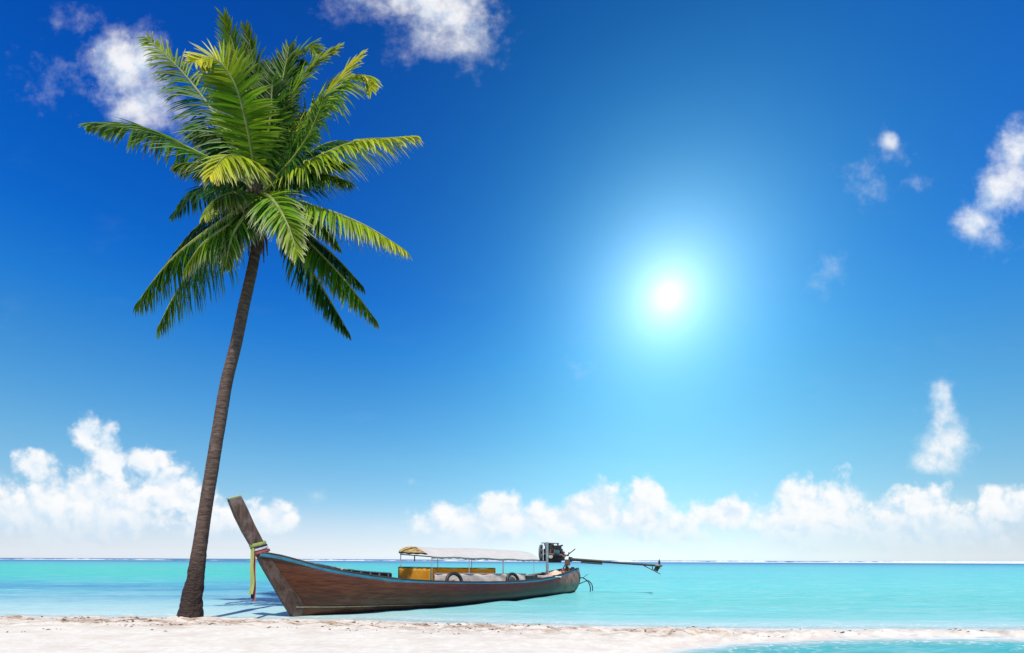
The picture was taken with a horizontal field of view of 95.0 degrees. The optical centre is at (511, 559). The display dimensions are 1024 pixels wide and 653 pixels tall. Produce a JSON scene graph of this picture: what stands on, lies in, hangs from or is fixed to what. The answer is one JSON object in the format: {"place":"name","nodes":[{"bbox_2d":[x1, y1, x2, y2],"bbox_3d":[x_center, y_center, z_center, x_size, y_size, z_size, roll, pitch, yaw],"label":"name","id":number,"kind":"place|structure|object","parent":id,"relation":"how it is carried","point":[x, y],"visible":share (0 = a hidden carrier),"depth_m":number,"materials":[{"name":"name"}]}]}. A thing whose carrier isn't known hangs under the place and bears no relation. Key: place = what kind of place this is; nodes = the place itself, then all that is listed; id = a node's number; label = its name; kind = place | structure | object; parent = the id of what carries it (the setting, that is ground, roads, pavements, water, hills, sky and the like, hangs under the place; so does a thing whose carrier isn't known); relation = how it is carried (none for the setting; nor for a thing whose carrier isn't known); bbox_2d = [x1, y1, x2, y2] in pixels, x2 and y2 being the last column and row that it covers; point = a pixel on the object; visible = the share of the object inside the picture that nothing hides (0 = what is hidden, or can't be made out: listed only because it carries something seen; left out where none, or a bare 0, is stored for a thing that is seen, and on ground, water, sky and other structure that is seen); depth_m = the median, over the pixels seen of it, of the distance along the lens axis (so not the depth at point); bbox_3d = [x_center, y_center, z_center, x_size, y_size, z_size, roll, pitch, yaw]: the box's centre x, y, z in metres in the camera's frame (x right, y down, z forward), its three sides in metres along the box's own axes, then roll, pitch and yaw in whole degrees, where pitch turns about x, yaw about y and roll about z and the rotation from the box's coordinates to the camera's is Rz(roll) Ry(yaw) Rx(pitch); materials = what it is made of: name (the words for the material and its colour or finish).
{"place":"outdoors","nodes":[
{"label":"outdoors","id":0,"kind":"place"},
{"bbox_2d":[0,558,1023,652],"bbox_3d":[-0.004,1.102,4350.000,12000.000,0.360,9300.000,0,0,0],"label":"sea","id":1,"kind":"structure","parent":0,"point":[841,596],"depth_m":13.55,"materials":[{"name":"liquid"}]},
{"bbox_2d":[226,495,661,616],"bbox_3d":[-0.917,0.135,12.769,12.008,2.526,3.311,0,0,-36],"label":"longtail boat","id":2,"kind":"object","parent":1,"relation":"on","point":[303,588],"visible":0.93,"depth_m":10.20,"materials":[{"name":"brown wood"}]},
{"bbox_2d":[249,541,265,593],"bbox_3d":[-4.623,0.131,8.505,0.189,0.967,0.292,0,0,41],"label":"prow ribbon","id":3,"kind":"object","parent":2,"relation":"attached to","point":[252,581],"visible":0.98,"depth_m":8.40,"materials":[{"name":"fabric"}]},
{"bbox_2d":[250,544,267,598],"bbox_3d":[-4.605,0.203,8.526,0.196,0.989,0.274,0,0,41],"label":"prow ribbon","id":4,"kind":"object","parent":2,"relation":"attached to","point":[254,548],"visible":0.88,"depth_m":8.43,"materials":[{"name":"blue fabric"}]},
{"bbox_2d":[252,548,269,600],"bbox_3d":[-4.579,0.263,8.557,0.192,0.950,0.287,0,0,41],"label":"prow ribbon","id":5,"kind":"object","parent":2,"relation":"attached to","point":[255,554],"visible":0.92,"depth_m":8.44,"materials":[{"name":"red fabric"}]},
{"bbox_2d":[254,545,267,550],"bbox_3d":[-4.594,-0.207,8.538,0.188,0.123,0.265,0,0,41],"label":"prow ribbon","id":6,"kind":"object","parent":2,"relation":"attached to","point":[261,548],"visible":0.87,"depth_m":8.47,"materials":[{"name":"white fabric"}]},
{"bbox_2d":[445,572,462,580],"bbox_3d":[-1.360,0.512,11.046,0.148,0.466,0.536,0,0,41],"label":"hoop fender","id":7,"kind":"object","parent":2,"relation":"attached to","point":[450,574],"visible":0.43,"depth_m":11.02,"materials":[{"name":"black rubber"}]},
{"bbox_2d":[506,572,518,580],"bbox_3d":[0.020,0.573,12.748,0.148,0.466,0.536,0,0,41],"label":"hoop fender","id":8,"kind":"object","parent":2,"relation":"attached to","point":[515,575],"visible":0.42,"depth_m":12.73,"materials":[{"name":"black rubber"}]},
{"bbox_2d":[549,570,560,574],"bbox_3d":[1.396,0.407,15.404,0.538,0.170,0.534,0,0,18],"label":"cloth bundle","id":9,"kind":"object","parent":2,"relation":"on","point":[555,572],"visible":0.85,"depth_m":15.28,"materials":[{"name":"white fabric"}]},
{"bbox_2d":[15,558,1023,563],"bbox_3d":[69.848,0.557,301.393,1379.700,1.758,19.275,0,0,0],"label":"surf","id":10,"kind":"structure","parent":1,"relation":"on","point":[1006,562],"depth_m":302.29,"materials":[{"name":"liquid"}]},
{"bbox_2d":[0,615,1023,652],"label":"beach","id":11,"kind":"structure","parent":0,"point":[90,635],"depth_m":6.26,"materials":[{"name":"white sand"}]},
{"bbox_2d":[78,7,422,617],"bbox_3d":[-4.237,-4.714,8.413,5.737,11.684,3.400,0,0,0],"label":"coconut palm","id":12,"kind":"object","parent":11,"relation":"on","point":[260,139],"visible":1,"depth_m":7.84,"materials":[{"name":"green plant"}]},
{"bbox_2d":[0,0,1023,561],"label":"sky","id":13,"kind":"structure","parent":0,"point":[685,280],"materials":[{"name":"blue"}]}
]}

